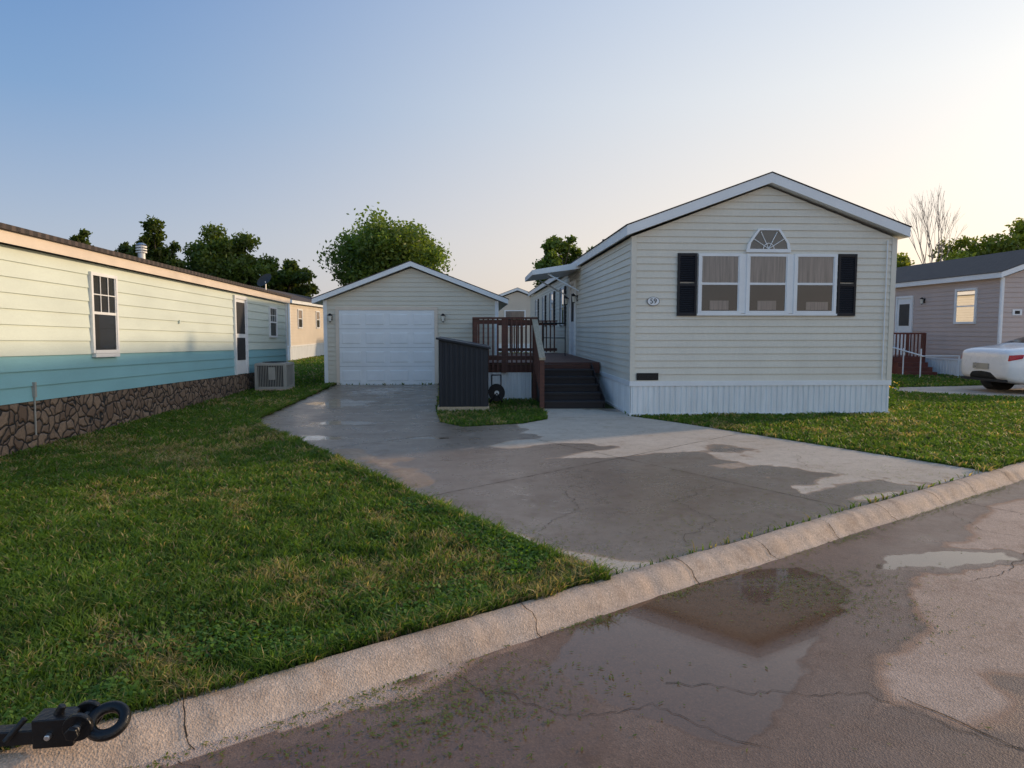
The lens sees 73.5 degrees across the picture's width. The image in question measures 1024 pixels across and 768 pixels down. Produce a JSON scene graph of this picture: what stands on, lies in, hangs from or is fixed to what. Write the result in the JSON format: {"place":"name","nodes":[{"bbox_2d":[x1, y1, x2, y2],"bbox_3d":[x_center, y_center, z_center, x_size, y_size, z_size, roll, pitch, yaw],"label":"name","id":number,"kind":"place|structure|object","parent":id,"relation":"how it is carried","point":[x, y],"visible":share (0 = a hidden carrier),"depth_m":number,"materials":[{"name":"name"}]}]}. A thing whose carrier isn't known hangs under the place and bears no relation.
{"place":"outdoors","nodes":[
{"label":"outdoors","id":0,"kind":"place"},
{"bbox_2d":[0,352,1023,751],"bbox_3d":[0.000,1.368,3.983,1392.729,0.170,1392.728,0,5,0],"label":"ground","id":1,"kind":"structure","parent":0,"point":[608,406],"depth_m":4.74,"materials":[{"name":"green plant"}]},
{"bbox_2d":[0,700,131,748],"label":"tow hitch","id":2,"kind":"object","parent":1,"relation":"on","point":[61,725],"visible":1,"depth_m":2.56,"materials":[{"name":"black metal"}]},
{"bbox_2d":[68,228,93,245],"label":"leafy tree","id":3,"kind":"object","parent":1,"relation":"on","point":[82,235],"visible":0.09,"depth_m":42.85,"materials":[{"name":"green plant"}]},
{"bbox_2d":[114,241,131,254],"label":"leafy tree","id":4,"kind":"object","parent":1,"relation":"on","point":[124,247],"visible":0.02,"depth_m":41.80,"materials":[{"name":"green plant"}]},
{"bbox_2d":[0,372,254,455],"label":"stone skirting","id":5,"kind":"object","parent":1,"relation":"on","point":[64,417],"visible":0.36,"depth_m":10.58,"materials":[{"name":"grey stone"}]},
{"bbox_2d":[0,244,285,404],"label":"siding walls","id":6,"kind":"structure","parent":5,"relation":"on","point":[45,336],"depth_m":11.08,"materials":[{"name":"beige plastic"}]},
{"bbox_2d":[0,229,289,302],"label":"fascia","id":7,"kind":"structure","parent":6,"relation":"on","point":[18,240],"depth_m":11.32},
{"bbox_2d":[136,243,146,258],"bbox_3d":[-7.167,-2.477,13.269,0.200,0.500,0.200,0,3,-3],"label":"flue pipe","id":8,"kind":"object","parent":7,"relation":"on","point":[141,250],"visible":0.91,"depth_m":13.21,"materials":[{"name":"metal"}]},
{"bbox_2d":[0,222,290,297],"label":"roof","id":9,"kind":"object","parent":7,"relation":"attached to","point":[8,227],"visible":1,"depth_m":10.85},
{"bbox_2d":[257,274,270,288],"bbox_3d":[-7.340,-2.961,20.306,0.345,0.635,0.408,-4,6,-42],"label":"satellite dish","id":10,"kind":"object","parent":7,"relation":"on","point":[264,279],"visible":0.99,"depth_m":20.37,"materials":[{"name":"metal"}]},
{"bbox_2d":[31,303,287,434],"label":"trim","id":11,"kind":"structure","parent":6,"relation":"attached to","point":[34,390],"depth_m":9.09,"materials":[{"name":"white plastic"}]},
{"bbox_2d":[88,271,277,356],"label":"windows","id":12,"kind":"structure","parent":6,"relation":"attached to","point":[104,315],"depth_m":10.82,"materials":[{"name":"white plastic"}]},
{"bbox_2d":[233,295,248,374],"bbox_3d":[-6.714,-1.210,16.977,0.060,1.930,0.900,0,3,-3],"label":"side door","id":13,"kind":"structure","parent":6,"relation":"attached to","point":[240,333],"depth_m":16.94,"materials":[{"name":"white plastic"}]},
{"bbox_2d":[123,214,188,269],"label":"leafy tree","id":14,"kind":"object","parent":1,"relation":"on","point":[152,238],"visible":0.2,"depth_m":40.96,"materials":[{"name":"green plant"}]},
{"bbox_2d":[178,221,282,288],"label":"leafy tree","id":15,"kind":"object","parent":1,"relation":"on","point":[219,253],"visible":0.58,"depth_m":43.20,"materials":[{"name":"green plant"}]},
{"bbox_2d":[254,361,294,390],"bbox_3d":[-6.150,-0.207,17.791,0.800,0.741,0.800,0,5,-3],"label":"air conditioner unit","id":16,"kind":"object","parent":1,"relation":"on","point":[273,375],"visible":1,"depth_m":17.44,"materials":[{"name":"metal"}]},
{"bbox_2d":[266,258,319,305],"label":"leafy tree","id":17,"kind":"object","parent":1,"relation":"on","point":[293,278],"visible":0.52,"depth_m":48.78,"materials":[{"name":"green plant"}]},
{"bbox_2d":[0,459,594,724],"bbox_3d":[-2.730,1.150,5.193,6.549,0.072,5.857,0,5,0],"label":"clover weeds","id":18,"kind":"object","parent":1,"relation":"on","point":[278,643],"visible":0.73,"depth_m":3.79,"materials":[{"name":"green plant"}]},
{"bbox_2d":[287,303,323,359],"bbox_3d":[-13.676,-3.335,43.477,4.580,2.870,20.080,0,5,-3],"label":"skirting and trim","id":19,"kind":"object","parent":1,"relation":"on","point":[295,352],"visible":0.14,"depth_m":35.85,"materials":[{"name":"white plastic"}]},
{"bbox_2d":[261,297,323,345],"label":"siding walls","id":20,"kind":"structure","parent":19,"relation":"on","point":[309,332],"depth_m":36.72,"materials":[{"name":"beige plastic"}]},
{"bbox_2d":[254,286,322,306],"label":"roof","id":21,"kind":"structure","parent":20,"relation":"on","point":[300,299],"depth_m":37.51,"materials":[{"name":"white metal"}]},
{"bbox_2d":[297,309,319,327],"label":"windows","id":22,"kind":"structure","parent":20,"relation":"attached to","point":[300,317],"depth_m":35.91,"materials":[{"name":"white plastic"}]},
{"bbox_2d":[313,202,455,285],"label":"leafy tree","id":23,"kind":"object","parent":1,"relation":"on","point":[380,244],"visible":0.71,"depth_m":45.12,"materials":[{"name":"green plant"}]},
{"bbox_2d":[311,260,508,384],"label":"detached garage","id":24,"kind":"structure","parent":1,"relation":"on","point":[388,326],"depth_m":19.41,"materials":[{"name":"white plastic"}]},
{"bbox_2d":[339,310,434,384],"bbox_3d":[-3.541,-1.033,19.449,2.680,2.120,0.034,0,5,-3],"label":"overhead door","id":25,"kind":"structure","parent":24,"relation":"in","point":[376,347],"depth_m":19.44,"materials":[{"name":"white metal"}]},
{"bbox_2d":[436,336,490,410],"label":"storage shed","id":26,"kind":"structure","parent":1,"relation":"on","point":[463,374],"depth_m":13.22,"materials":[{"name":"grey metal"}]},
{"bbox_2d":[488,374,504,403],"bbox_3d":[-0.330,0.114,14.658,0.346,0.620,0.305,0,5,-3],"label":"garden hose reel","id":27,"kind":"object","parent":1,"relation":"on","point":[496,392],"visible":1,"depth_m":14.53,"materials":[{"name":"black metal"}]},
{"bbox_2d":[0,461,1023,767],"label":"kerb","id":28,"kind":"structure","parent":1,"relation":"on","point":[158,731],"depth_m":3.52,"materials":[{"name":"concrete"}]},
{"bbox_2d":[499,344,529,352],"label":"skirting and trim","id":29,"kind":"object","parent":1,"relation":"on","point":[500,345],"visible":0.01,"depth_m":45.06,"materials":[{"name":"white plastic"}]},
{"bbox_2d":[498,292,529,343],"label":"siding walls","id":30,"kind":"structure","parent":29,"relation":"on","point":[518,301],"depth_m":44.87,"materials":[{"name":"white plastic"}]},
{"bbox_2d":[504,310,525,326],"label":"windows","id":31,"kind":"structure","parent":30,"relation":"attached to","point":[514,313],"depth_m":44.88,"materials":[{"name":"white plastic"}]},
{"bbox_2d":[499,287,533,296],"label":"roof","id":32,"kind":"structure","parent":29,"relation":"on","point":[522,291],"depth_m":44.59,"materials":[{"name":"white plastic"}]},
{"bbox_2d":[472,316,604,408],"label":"wooden deck","id":33,"kind":"structure","parent":1,"relation":"on","point":[556,380],"depth_m":15.19,"materials":[{"name":"brown wood"}]},
{"bbox_2d":[532,234,582,286],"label":"leafy tree","id":34,"kind":"object","parent":1,"relation":"on","point":[553,246],"visible":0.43,"depth_m":53.88,"materials":[{"name":"green plant"}]},
{"bbox_2d":[567,245,595,263],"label":"leafy tree","id":35,"kind":"object","parent":1,"relation":"on","point":[570,261],"depth_m":55.18,"materials":[{"name":"green plant"}]},
{"bbox_2d":[544,352,890,415],"bbox_3d":[4.000,-0.645,24.128,4.930,0.690,23.060,0,5,-3],"label":"skirting","id":36,"kind":"object","parent":1,"relation":"on","point":[725,397],"visible":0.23,"depth_m":12.67,"materials":[{"name":"white plastic"}]},
{"bbox_2d":[531,186,894,380],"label":"siding walls","id":37,"kind":"structure","parent":36,"relation":"on","point":[670,345],"depth_m":12.57,"materials":[{"name":"white plastic"}]},
{"bbox_2d":[536,287,563,325],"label":"side windows","id":38,"kind":"structure","parent":37,"relation":"attached to","point":[562,306],"depth_m":24.97,"materials":[{"name":"white glass"}]},
{"bbox_2d":[525,263,580,295],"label":"entry roof","id":39,"kind":"structure","parent":37,"relation":"attached to","point":[555,272],"depth_m":18.41,"materials":[{"name":"white metal"}]},
{"bbox_2d":[564,280,577,354],"bbox_3d":[1.689,-1.900,19.811,0.185,2.110,1.700,0,5,-3],"label":"entry door","id":40,"kind":"structure","parent":37,"relation":"attached to","point":[573,297],"depth_m":19.79,"materials":[{"name":"white metal"}]},
{"bbox_2d":[647,297,659,305],"bbox_3d":[2.555,-1.497,12.411,0.230,0.160,0.037,0,5,-3],"label":"number plaque","id":41,"kind":"object","parent":37,"relation":"attached to","point":[649,301],"visible":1,"depth_m":12.39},
{"bbox_2d":[535,253,857,326],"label":"shutters","id":42,"kind":"object","parent":37,"relation":"attached to","point":[687,297],"visible":0.85,"depth_m":12.52,"materials":[{"name":"black plastic"}]},
{"bbox_2d":[530,236,897,380],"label":"corner trim and vent","id":43,"kind":"structure","parent":37,"relation":"attached to","point":[632,316],"depth_m":12.51,"materials":[{"name":"beige plastic"}]},
{"bbox_2d":[528,171,911,295],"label":"roof","id":44,"kind":"structure","parent":37,"relation":"on","point":[879,222],"depth_m":12.30,"materials":[{"name":"white metal"}]},
{"bbox_2d":[696,228,837,315],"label":"front windows","id":45,"kind":"structure","parent":37,"relation":"attached to","point":[730,284],"depth_m":12.47,"materials":[{"name":"white plastic"}]},
{"bbox_2d":[896,252,914,267],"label":"leafy tree","id":46,"kind":"object","parent":1,"relation":"on","point":[903,260],"visible":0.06,"depth_m":48.33,"materials":[{"name":"green plant"}]},
{"bbox_2d":[892,333,959,377],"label":"neighbour porch steps","id":47,"kind":"structure","parent":1,"relation":"on","point":[907,363],"depth_m":23.65,"materials":[{"name":"red wood"}]},
{"bbox_2d":[889,186,964,263],"bbox_3d":[23.000,-6.137,37.816,3.477,9.528,3.276,0,5,0],"label":"bare tree","id":48,"kind":"object","parent":1,"relation":"on","point":[927,233],"visible":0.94,"depth_m":37.40,"materials":[{"name":"brown plant"}]},
{"bbox_2d":[904,277,1004,375],"bbox_3d":[16.823,-2.477,31.016,4.980,3.170,20.080,0,5,-3],"label":"skirting and trim","id":49,"kind":"object","parent":1,"relation":"on","point":[949,366],"visible":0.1,"depth_m":23.24,"materials":[{"name":"white plastic"}]},
{"bbox_2d":[893,270,1023,358],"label":"siding walls","id":50,"kind":"structure","parent":49,"relation":"on","point":[933,315],"depth_m":22.57,"materials":[{"name":"grey plastic"}]},
{"bbox_2d":[893,277,1021,354],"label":"trim","id":51,"kind":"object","parent":50,"relation":"attached to","point":[904,314],"depth_m":25.41,"materials":[{"name":"white plastic"}]},
{"bbox_2d":[896,249,1023,287],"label":"roof","id":52,"kind":"structure","parent":50,"relation":"on","point":[997,265],"depth_m":23.61,"materials":[{"name":"white plastic"}]},
{"bbox_2d":[953,288,977,323],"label":"windows","id":53,"kind":"structure","parent":50,"relation":"attached to","point":[965,305],"depth_m":22.35,"materials":[{"name":"white glass"}]},
{"bbox_2d":[926,231,1023,261],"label":"leafy tree","id":54,"kind":"object","parent":1,"relation":"on","point":[990,244],"visible":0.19,"depth_m":44.89,"materials":[{"name":"green plant"}]},
{"bbox_2d":[1002,217,1023,250],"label":"leafy tree","id":55,"kind":"object","parent":1,"relation":"on","point":[1018,228],"visible":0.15,"depth_m":45.17,"materials":[{"name":"green plant"}]},
{"bbox_2d":[0,0,1023,296],"label":"sky","id":56,"kind":"structure","parent":0,"point":[502,128],"materials":[{"name":"blue"}]},
{"bbox_2d":[130,480,1023,767],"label":"road","id":57,"kind":"structure","parent":0,"point":[928,702],"depth_m":3.30,"materials":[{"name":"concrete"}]},
{"bbox_2d":[127,442,1022,767],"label":"grass clippings","id":58,"kind":"object","parent":57,"relation":"on","point":[373,732],"depth_m":3.25,"materials":[{"name":"green plant"}]},
{"bbox_2d":[261,385,981,575],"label":"driveway","id":59,"kind":"structure","parent":0,"point":[403,432],"depth_m":7.72,"materials":[{"name":"concrete"}]},
{"bbox_2d":[888,381,915,406],"bbox_3d":[7.569,0.201,13.922,1.084,0.572,0.872,0,5,0],"label":"yellow flower plant","id":60,"kind":"object","parent":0,"point":[891,395],"visible":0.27,"depth_m":13.86,"materials":[{"name":"green plant"}]},
{"bbox_2d":[894,385,1023,396],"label":"neighbour driveway","id":61,"kind":"structure","parent":0,"point":[1015,390],"depth_m":17.68,"materials":[{"name":"concrete"}]},
{"bbox_2d":[961,337,1023,389],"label":"white sedan car","id":62,"kind":"object","parent":61,"relation":"on","point":[1000,366],"visible":1,"depth_m":16.98,"materials":[{"name":"white paint"}]}
]}

